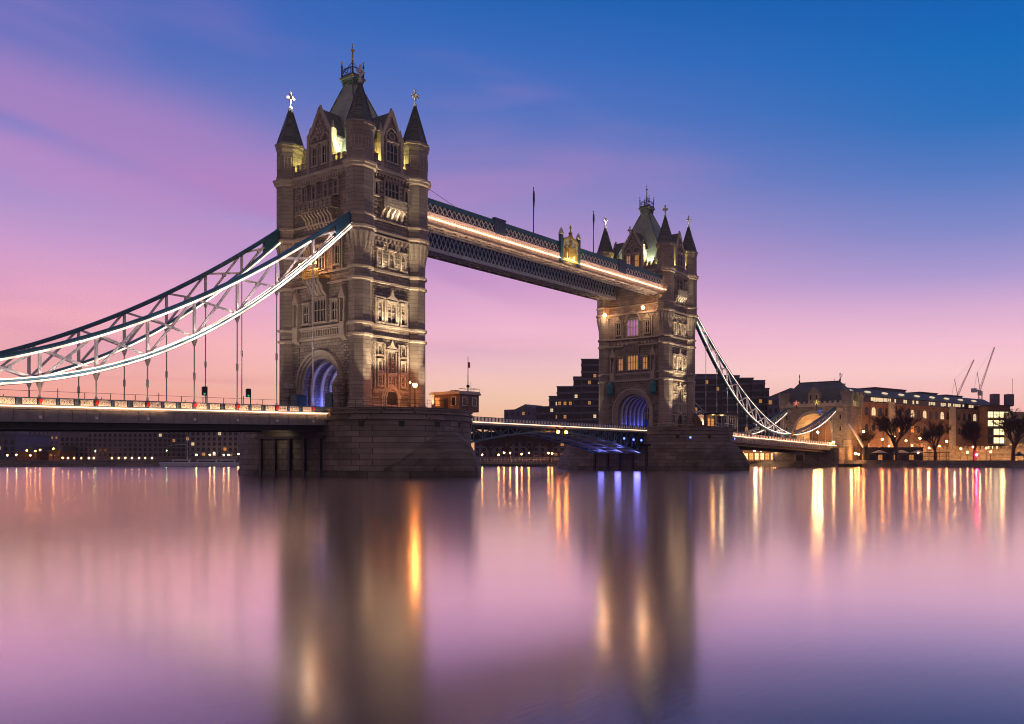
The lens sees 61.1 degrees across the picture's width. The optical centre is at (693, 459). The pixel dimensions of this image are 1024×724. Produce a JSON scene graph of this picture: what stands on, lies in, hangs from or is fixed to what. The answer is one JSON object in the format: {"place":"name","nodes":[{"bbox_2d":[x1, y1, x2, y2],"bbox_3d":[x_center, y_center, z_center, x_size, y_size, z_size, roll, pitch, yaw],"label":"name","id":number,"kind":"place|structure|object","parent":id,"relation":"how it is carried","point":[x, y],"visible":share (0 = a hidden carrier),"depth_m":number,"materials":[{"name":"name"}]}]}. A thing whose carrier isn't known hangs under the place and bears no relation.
{"place":"outdoors","nodes":[
{"label":"outdoors","id":0,"kind":"place"},
{"bbox_2d":[13,446,48,459],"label":"orange lit house","id":1,"kind":"structure","parent":0,"point":[42,453],"depth_m":336.03,"materials":[{"name":"brown brick"}]},
{"bbox_2d":[28,432,59,449],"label":"hazy tower","id":2,"kind":"structure","parent":0,"point":[55,440],"depth_m":820.00,"materials":[{"name":"stone"}]},
{"bbox_2d":[47,445,75,459],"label":"orange shed","id":3,"kind":"structure","parent":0,"point":[66,452],"depth_m":336.35,"materials":[{"name":"brown brick"}]},
{"bbox_2d":[60,432,87,459],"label":"dark warehouse","id":4,"kind":"structure","parent":0,"point":[79,440],"depth_m":345.00,"materials":[{"name":"brick"}]},
{"bbox_2d":[88,432,166,459],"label":"tall warehouse","id":5,"kind":"structure","parent":0,"point":[129,445],"depth_m":340.00,"materials":[{"name":"brick"}]},
{"bbox_2d":[185,432,238,459],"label":"brick warehouse","id":6,"kind":"structure","parent":0,"point":[203,445],"depth_m":330.00,"materials":[{"name":"brick"}]},
{"bbox_2d":[0,465,1023,723],"bbox_3d":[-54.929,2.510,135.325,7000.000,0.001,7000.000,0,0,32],"label":"river","id":7,"kind":"structure","parent":0,"point":[546,595],"depth_m":15.35,"materials":[{"name":"purple liquid"}]},
{"bbox_2d":[159,444,196,466],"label":"moored boat","id":8,"kind":"object","parent":7,"relation":"on","point":[177,463],"visible":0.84,"depth_m":288.19,"materials":[{"name":"grey metal"}]},
{"bbox_2d":[185,459,235,466],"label":"moored boat","id":9,"kind":"object","parent":7,"relation":"on","point":[201,462],"visible":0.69,"depth_m":290.74,"materials":[{"name":"grey metal"}]},
{"bbox_2d":[207,459,238,465],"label":"moored boat","id":10,"kind":"object","parent":7,"relation":"on","point":[226,462],"visible":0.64,"depth_m":292.39,"materials":[{"name":"grey metal"}]},
{"bbox_2d":[238,399,480,476],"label":"bridge pier","id":11,"kind":"structure","parent":7,"relation":"in","point":[355,441],"depth_m":120.20,"materials":[{"name":"stone"}]},
{"bbox_2d":[273,44,430,407],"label":"bridge tower","id":12,"kind":"structure","parent":11,"relation":"on","point":[363,161],"depth_m":130.54,"materials":[{"name":"stone"}]},
{"bbox_2d":[0,228,280,403],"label":"suspension chain","id":13,"kind":"object","parent":12,"relation":"hanging from","point":[270,242],"visible":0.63,"depth_m":118.82,"materials":[{"name":"teal paint"}]},
{"bbox_2d":[0,210,351,411],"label":"suspension chain","id":14,"kind":"object","parent":12,"relation":"hanging from","point":[341,225],"visible":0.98,"depth_m":104.91,"materials":[{"name":"white paint"}]},
{"bbox_2d":[0,389,326,431],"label":"side span","id":15,"kind":"object","parent":14,"relation":"hanging from","point":[31,414],"visible":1,"depth_m":102.46,"materials":[{"name":"grey metal"}]},
{"bbox_2d":[202,386,207,402],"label":"traffic signal","id":16,"kind":"object","parent":15,"relation":"on","point":[204,390],"visible":0.95,"depth_m":112.54,"materials":[{"name":"metal"}]},
{"bbox_2d":[246,389,250,403],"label":"traffic signal","id":17,"kind":"object","parent":15,"relation":"on","point":[248,392],"visible":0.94,"depth_m":117.54,"materials":[{"name":"metal"}]},
{"bbox_2d":[298,249,306,272],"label":"window","id":18,"kind":"structure","parent":12,"relation":"in","point":[304,254],"depth_m":132.64,"materials":[{"name":"beige glass"}]},
{"bbox_2d":[300,185,308,202],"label":"window","id":19,"kind":"structure","parent":12,"relation":"in","point":[304,191],"depth_m":132.48,"materials":[{"name":"beige glass"}]},
{"bbox_2d":[301,302,310,325],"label":"window","id":20,"kind":"structure","parent":12,"relation":"in","point":[306,307],"depth_m":132.29,"materials":[{"name":"beige glass"}]},
{"bbox_2d":[310,144,318,167],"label":"window","id":21,"kind":"structure","parent":12,"relation":"in","point":[314,148],"depth_m":131.03,"materials":[{"name":"beige glass"}]},
{"bbox_2d":[310,182,318,200],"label":"window","id":22,"kind":"structure","parent":12,"relation":"in","point":[314,186],"depth_m":131.16,"materials":[{"name":"beige glass"}]},
{"bbox_2d":[311,295,327,323],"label":"window","id":23,"kind":"structure","parent":12,"relation":"in","point":[321,302],"depth_m":130.39,"materials":[{"name":"beige glass"}]},
{"bbox_2d":[314,243,326,271],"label":"window","id":24,"kind":"structure","parent":12,"relation":"in","point":[320,261],"depth_m":130.27,"materials":[{"name":"beige glass"}]},
{"bbox_2d":[320,141,328,165],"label":"window","id":25,"kind":"structure","parent":12,"relation":"in","point":[325,144],"depth_m":129.73,"materials":[{"name":"beige glass"}]},
{"bbox_2d":[321,179,330,196],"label":"window","id":26,"kind":"structure","parent":12,"relation":"in","point":[326,183],"depth_m":129.57,"materials":[{"name":"beige glass"}]},
{"bbox_2d":[329,298,338,321],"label":"window","id":27,"kind":"structure","parent":12,"relation":"in","point":[334,303],"depth_m":128.48,"materials":[{"name":"beige glass"}]},
{"bbox_2d":[331,176,340,196],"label":"window","id":28,"kind":"structure","parent":12,"relation":"in","point":[336,180],"depth_m":128.19,"materials":[{"name":"beige glass"}]},
{"bbox_2d":[333,241,340,265],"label":"window","id":29,"kind":"structure","parent":12,"relation":"in","point":[337,246],"depth_m":128.11,"materials":[{"name":"beige glass"}]},
{"bbox_2d":[374,178,380,196],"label":"window","id":30,"kind":"structure","parent":12,"relation":"in","point":[376,193],"depth_m":128.09,"materials":[{"name":"beige glass"}]},
{"bbox_2d":[376,372,383,386],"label":"window","id":31,"kind":"structure","parent":12,"relation":"in","point":[378,374],"depth_m":128.28,"materials":[{"name":"beige"}]},
{"bbox_2d":[376,358,383,372],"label":"window","id":32,"kind":"structure","parent":12,"relation":"in","point":[378,359],"depth_m":128.25,"materials":[{"name":"beige"}]},
{"bbox_2d":[376,342,383,355],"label":"window","id":33,"kind":"structure","parent":12,"relation":"in","point":[378,343],"depth_m":128.28,"materials":[{"name":"beige"}]},
{"bbox_2d":[375,246,384,267],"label":"window","id":34,"kind":"structure","parent":12,"relation":"in","point":[381,249],"depth_m":128.28,"materials":[{"name":"beige stone"}]},
{"bbox_2d":[377,298,383,323],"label":"window","id":35,"kind":"structure","parent":12,"relation":"in","point":[379,319],"depth_m":128.53,"materials":[{"name":"beige stone"}]},
{"bbox_2d":[381,384,400,406],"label":"doorway","id":36,"kind":"structure","parent":12,"relation":"in","point":[386,397],"depth_m":130.20,"materials":[{"name":"stone"}]},
{"bbox_2d":[386,374,396,388],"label":"window","id":37,"kind":"structure","parent":12,"relation":"in","point":[391,376],"depth_m":130.20,"materials":[{"name":"beige stone"}]},
{"bbox_2d":[382,178,400,199],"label":"window","id":38,"kind":"structure","parent":12,"relation":"in","point":[391,188],"depth_m":130.27,"materials":[{"name":"black glass"}]},
{"bbox_2d":[386,349,397,374],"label":"window","id":39,"kind":"structure","parent":12,"relation":"in","point":[391,351],"depth_m":130.17,"materials":[{"name":"beige stone"}]},
{"bbox_2d":[386,300,397,325],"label":"window","id":40,"kind":"structure","parent":12,"relation":"in","point":[390,321],"depth_m":130.24,"materials":[{"name":"beige stone"}]},
{"bbox_2d":[387,249,396,270],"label":"window","id":41,"kind":"structure","parent":12,"relation":"in","point":[393,252],"depth_m":130.11,"materials":[{"name":"beige stone"}]},
{"bbox_2d":[385,139,399,166],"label":"window","id":42,"kind":"structure","parent":12,"relation":"in","point":[391,147],"depth_m":130.27,"materials":[{"name":"beige glass"}]},
{"bbox_2d":[399,345,406,358],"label":"window","id":43,"kind":"structure","parent":12,"relation":"in","point":[401,346],"depth_m":131.93,"materials":[{"name":"beige stone"}]},
{"bbox_2d":[399,303,406,327],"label":"window","id":44,"kind":"structure","parent":12,"relation":"in","point":[402,323],"depth_m":132.01,"materials":[{"name":"beige stone"}]},
{"bbox_2d":[400,375,406,388],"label":"window","id":45,"kind":"structure","parent":12,"relation":"in","point":[401,376],"depth_m":131.96,"materials":[{"name":"beige stone"}]},
{"bbox_2d":[400,361,406,374],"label":"window","id":46,"kind":"structure","parent":12,"relation":"in","point":[401,362],"depth_m":131.96,"materials":[{"name":"beige stone"}]},
{"bbox_2d":[399,252,407,272],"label":"window","id":47,"kind":"structure","parent":12,"relation":"in","point":[404,255],"depth_m":132.06,"materials":[{"name":"beige stone"}]},
{"bbox_2d":[403,188,409,205],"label":"window","id":48,"kind":"structure","parent":12,"relation":"in","point":[405,191],"depth_m":132.67,"materials":[{"name":"black glass"}]},
{"bbox_2d":[427,233,615,300],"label":"walkway","id":49,"kind":"structure","parent":12,"relation":"attached to","point":[452,251],"depth_m":174.84,"materials":[{"name":"teal paint"}]},
{"bbox_2d":[428,198,662,295],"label":"walkway","id":50,"kind":"structure","parent":12,"relation":"attached to","point":[568,254],"depth_m":159.84,"materials":[{"name":"teal paint"}]},
{"bbox_2d":[533,187,534,232],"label":"flagpole","id":51,"kind":"object","parent":50,"relation":"on","point":[533,207],"visible":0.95,"depth_m":164.11,"materials":[{"name":"metal"}]},
{"bbox_2d":[593,211,594,251],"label":"flagpole","id":52,"kind":"object","parent":50,"relation":"on","point":[593,229],"visible":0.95,"depth_m":179.89,"materials":[{"name":"metal"}]},
{"bbox_2d":[413,382,416,406],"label":"street lamp","id":53,"kind":"object","parent":11,"relation":"on","point":[414,384],"visible":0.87,"depth_m":128.26,"materials":[{"name":"metal"}]},
{"bbox_2d":[429,390,480,412],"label":"control cabin","id":54,"kind":"object","parent":11,"relation":"on","point":[470,399],"visible":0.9,"depth_m":131.70,"materials":[{"name":"brown brick"}]},
{"bbox_2d":[443,398,447,407],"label":"door","id":55,"kind":"structure","parent":54,"relation":"in","point":[445,401],"depth_m":131.61,"materials":[{"name":"wood"}]},
{"bbox_2d":[459,362,476,391],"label":"signal mast","id":56,"kind":"object","parent":54,"relation":"attached to","point":[468,386],"visible":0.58,"depth_m":135.51,"materials":[{"name":"metal"}]},
{"bbox_2d":[471,416,558,442],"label":"bascule leaf","id":57,"kind":"object","parent":11,"relation":"attached to","point":[506,426],"visible":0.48,"depth_m":156.24,"materials":[{"name":"grey metal"}]},
{"bbox_2d":[480,461,546,466],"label":"pontoon","id":58,"kind":"object","parent":7,"relation":"on","point":[526,465],"visible":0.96,"depth_m":288.73,"materials":[{"name":"metal"}]},
{"bbox_2d":[557,421,749,469],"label":"bridge pier","id":59,"kind":"structure","parent":7,"relation":"in","point":[703,448],"depth_m":190.24,"materials":[{"name":"stone"}]},
{"bbox_2d":[513,421,646,453],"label":"bascule leaf","id":60,"kind":"object","parent":59,"relation":"attached to","point":[589,442],"visible":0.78,"depth_m":184.16,"materials":[{"name":"blue metal"}]},
{"bbox_2d":[596,185,698,427],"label":"bridge tower","id":61,"kind":"structure","parent":59,"relation":"on","point":[646,358],"depth_m":200.72,"materials":[{"name":"stone"}]},
{"bbox_2d":[615,322,621,336],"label":"window","id":62,"kind":"structure","parent":61,"relation":"in","point":[618,324],"depth_m":202.50,"materials":[{"name":"grey glass"}]},
{"bbox_2d":[617,357,624,371],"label":"window","id":63,"kind":"structure","parent":61,"relation":"in","point":[620,359],"depth_m":202.16,"materials":[{"name":"orange glass"}]},
{"bbox_2d":[625,254,631,264],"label":"window","id":64,"kind":"structure","parent":61,"relation":"in","point":[628,256],"depth_m":200.83,"materials":[{"name":"orange glass"}]},
{"bbox_2d":[626,353,639,370],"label":"window","id":65,"kind":"structure","parent":61,"relation":"in","point":[633,358],"depth_m":200.29,"materials":[{"name":"orange glass"}]},
{"bbox_2d":[626,317,639,336],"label":"window","id":66,"kind":"structure","parent":61,"relation":"in","point":[632,324],"depth_m":200.29,"materials":[{"name":"purple"}]},
{"bbox_2d":[633,252,639,266],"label":"window","id":67,"kind":"structure","parent":61,"relation":"in","point":[636,255],"depth_m":199.56,"materials":[{"name":"orange glass"}]},
{"bbox_2d":[641,355,648,369],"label":"window","id":68,"kind":"structure","parent":61,"relation":"in","point":[645,358],"depth_m":198.29,"materials":[{"name":"orange glass"}]},
{"bbox_2d":[644,318,650,333],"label":"window","id":69,"kind":"structure","parent":61,"relation":"in","point":[647,321],"depth_m":197.96,"materials":[{"name":"grey glass"}]},
{"bbox_2d":[675,411,683,425],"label":"doorway","id":70,"kind":"structure","parent":61,"relation":"in","point":[679,419],"depth_m":200.24,"materials":[{"name":"stone"}]},
{"bbox_2d":[675,277,683,289],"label":"window","id":71,"kind":"structure","parent":61,"relation":"in","point":[679,281],"depth_m":200.05,"materials":[{"name":"black glass"}]},
{"bbox_2d":[677,251,683,267],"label":"window","id":72,"kind":"structure","parent":61,"relation":"in","point":[679,255],"depth_m":200.09,"materials":[{"name":"grey glass"}]},
{"bbox_2d":[678,387,682,403],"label":"window","id":73,"kind":"structure","parent":61,"relation":"in","point":[679,389],"depth_m":200.05,"materials":[{"name":"grey glass"}]},
{"bbox_2d":[678,356,682,371],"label":"window","id":74,"kind":"structure","parent":61,"relation":"in","point":[680,357],"depth_m":200.05,"materials":[{"name":"beige stone"}]},
{"bbox_2d":[647,402,787,436],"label":"suspension chain","id":75,"kind":"object","parent":61,"relation":"hanging from","point":[783,413],"visible":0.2,"depth_m":275.02,"materials":[{"name":"teal paint"}]},
{"bbox_2d":[696,316,835,441],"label":"suspension chain","id":76,"kind":"object","parent":61,"relation":"hanging from","point":[729,374],"visible":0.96,"depth_m":227.34,"materials":[{"name":"white paint"}]},
{"bbox_2d":[733,429,835,452],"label":"side span","id":77,"kind":"object","parent":76,"relation":"hanging from","point":[750,442],"visible":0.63,"depth_m":251.97,"materials":[{"name":"grey metal"}]},
{"bbox_2d":[692,412,739,426],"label":"pier pavilion","id":78,"kind":"structure","parent":59,"relation":"on","point":[700,418],"depth_m":201.36,"materials":[{"name":"metal"}]},
{"bbox_2d":[838,460,861,466],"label":"pontoon","id":79,"kind":"object","parent":7,"relation":"on","point":[850,465],"visible":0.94,"depth_m":272.91,"materials":[{"name":"metal"}]},
{"bbox_2d":[0,0,1023,449],"label":"sky","id":80,"kind":"structure","parent":0,"point":[847,175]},
{"bbox_2d":[474,430,565,459],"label":"quay terrace","id":81,"kind":"structure","parent":0,"point":[516,450],"depth_m":350.00,"materials":[{"name":"concrete"}]},
{"bbox_2d":[504,404,539,424],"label":"terrace block","id":82,"kind":"structure","parent":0,"point":[526,411],"depth_m":414.74,"materials":[{"name":"concrete"}]},
{"bbox_2d":[535,359,769,435],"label":"stepped hotel","id":83,"kind":"structure","parent":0,"point":[578,401],"depth_m":370.00,"materials":[{"name":"concrete"}]},
{"bbox_2d":[773,373,863,466],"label":"abutment tower","id":84,"kind":"structure","parent":0,"point":[843,399],"depth_m":288.40,"materials":[{"name":"stone"}]},
{"bbox_2d":[794,451,804,460],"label":"river doorway","id":85,"kind":"structure","parent":84,"relation":"in","point":[797,452],"depth_m":285.43,"materials":[{"name":"stone"}]},
{"bbox_2d":[910,443,1023,460],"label":"castle wall","id":86,"kind":"structure","parent":0,"point":[998,453],"depth_m":298.73,"materials":[{"name":"stone"}]},
{"bbox_3d":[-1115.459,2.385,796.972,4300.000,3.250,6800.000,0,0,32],"label":"quay ground","id":87,"kind":"structure","parent":0,"visible":0},
{"bbox_2d":[0,432,52,459],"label":"warehouse","id":88,"kind":"structure","parent":87,"relation":"on","point":[10,442],"depth_m":361.44,"materials":[{"name":"brick"}]},
{"bbox_2d":[165,432,184,459],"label":"narrow office","id":89,"kind":"structure","parent":87,"relation":"on","point":[175,448],"depth_m":336.00,"materials":[{"name":"concrete"}]},
{"bbox_2d":[474,436,504,460],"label":"bare tree","id":90,"kind":"object","parent":87,"relation":"on","point":[488,441],"visible":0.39,"depth_m":323.32,"materials":[{"name":"black plant"}]},
{"bbox_2d":[490,435,521,460],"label":"bare tree","id":91,"kind":"object","parent":87,"relation":"on","point":[508,439],"visible":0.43,"depth_m":327.94,"materials":[{"name":"black plant"}]},
{"bbox_2d":[0,460,1023,467],"bbox_3d":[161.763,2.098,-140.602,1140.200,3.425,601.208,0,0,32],"label":"river wall","id":92,"kind":"structure","parent":87,"relation":"on","point":[864,463],"depth_m":277.71,"materials":[{"name":"stone"}]},
{"bbox_2d":[510,435,542,460],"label":"bare tree","id":93,"kind":"object","parent":87,"relation":"on","point":[524,439],"visible":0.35,"depth_m":329.70,"materials":[{"name":"black plant"}]},
{"bbox_2d":[527,435,560,460],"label":"bare tree","id":94,"kind":"object","parent":87,"relation":"on","point":[546,442],"visible":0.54,"depth_m":320.04,"materials":[{"name":"black plant"}]},
{"bbox_2d":[742,450,772,461],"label":"riverside restaurant","id":95,"kind":"structure","parent":87,"relation":"on","point":[749,454],"depth_m":298.38,"materials":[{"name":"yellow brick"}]},
{"bbox_2d":[767,388,793,436],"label":"grey office","id":96,"kind":"structure","parent":87,"relation":"on","point":[773,409],"depth_m":348.45,"materials":[{"name":"concrete"}]},
{"bbox_2d":[848,423,863,459],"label":"gangway","id":97,"kind":"object","parent":87,"relation":"on","point":[856,436],"visible":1,"depth_m":281.21,"materials":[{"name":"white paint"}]},
{"bbox_2d":[857,440,868,459],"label":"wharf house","id":98,"kind":"structure","parent":87,"relation":"on","point":[860,447],"depth_m":290.50,"materials":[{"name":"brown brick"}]},
{"bbox_2d":[856,427,876,442],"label":"bare tree","id":99,"kind":"object","parent":87,"relation":"on","point":[868,435],"visible":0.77,"depth_m":291.86,"materials":[{"name":"brown plant"}]},
{"bbox_2d":[864,447,923,459],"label":"wharf cafe","id":100,"kind":"structure","parent":87,"relation":"on","point":[888,453],"depth_m":287.21,"materials":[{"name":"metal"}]},
{"bbox_2d":[870,404,923,459],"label":"bare tree","id":101,"kind":"object","parent":87,"relation":"on","point":[894,424],"visible":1,"depth_m":278.95,"materials":[{"name":"brown plant"}]},
{"bbox_2d":[810,381,989,448],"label":"arcaded office","id":102,"kind":"structure","parent":87,"relation":"on","point":[954,411],"depth_m":329.65,"materials":[{"name":"brown brick"}]},
{"bbox_2d":[914,419,951,459],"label":"bare tree","id":103,"kind":"object","parent":87,"relation":"on","point":[926,434],"visible":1,"depth_m":281.12,"materials":[{"name":"brown plant"}]},
{"bbox_2d":[923,452,950,459],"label":"pergola","id":104,"kind":"object","parent":87,"relation":"on","point":[946,456],"visible":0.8,"depth_m":284.03,"materials":[{"name":"metal"}]},
{"bbox_2d":[952,360,973,395],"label":"tower crane","id":105,"kind":"object","parent":87,"relation":"on","point":[964,378],"visible":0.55,"depth_m":559.96,"materials":[{"name":"grey metal"}]},
{"bbox_2d":[959,417,985,459],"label":"bare tree","id":106,"kind":"object","parent":87,"relation":"on","point":[972,429],"visible":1,"depth_m":278.34,"materials":[{"name":"black plant"}]},
{"bbox_2d":[971,347,994,398],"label":"tower crane","id":107,"kind":"object","parent":87,"relation":"on","point":[974,389],"visible":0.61,"depth_m":539.57,"materials":[{"name":"grey metal"}]},
{"bbox_2d":[976,378,1013,448],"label":"lit glass office","id":108,"kind":"structure","parent":87,"relation":"on","point":[993,436],"depth_m":352.16,"materials":[{"name":"yellow glass"}]},
{"bbox_2d":[990,408,1023,460],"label":"bare tree","id":109,"kind":"object","parent":87,"relation":"on","point":[1011,425],"visible":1,"depth_m":280.26,"materials":[{"name":"brown plant"}]},
{"bbox_2d":[1003,412,1023,448],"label":"stone block","id":110,"kind":"structure","parent":87,"relation":"on","point":[1007,441],"depth_m":345.68,"materials":[{"name":"stone"}]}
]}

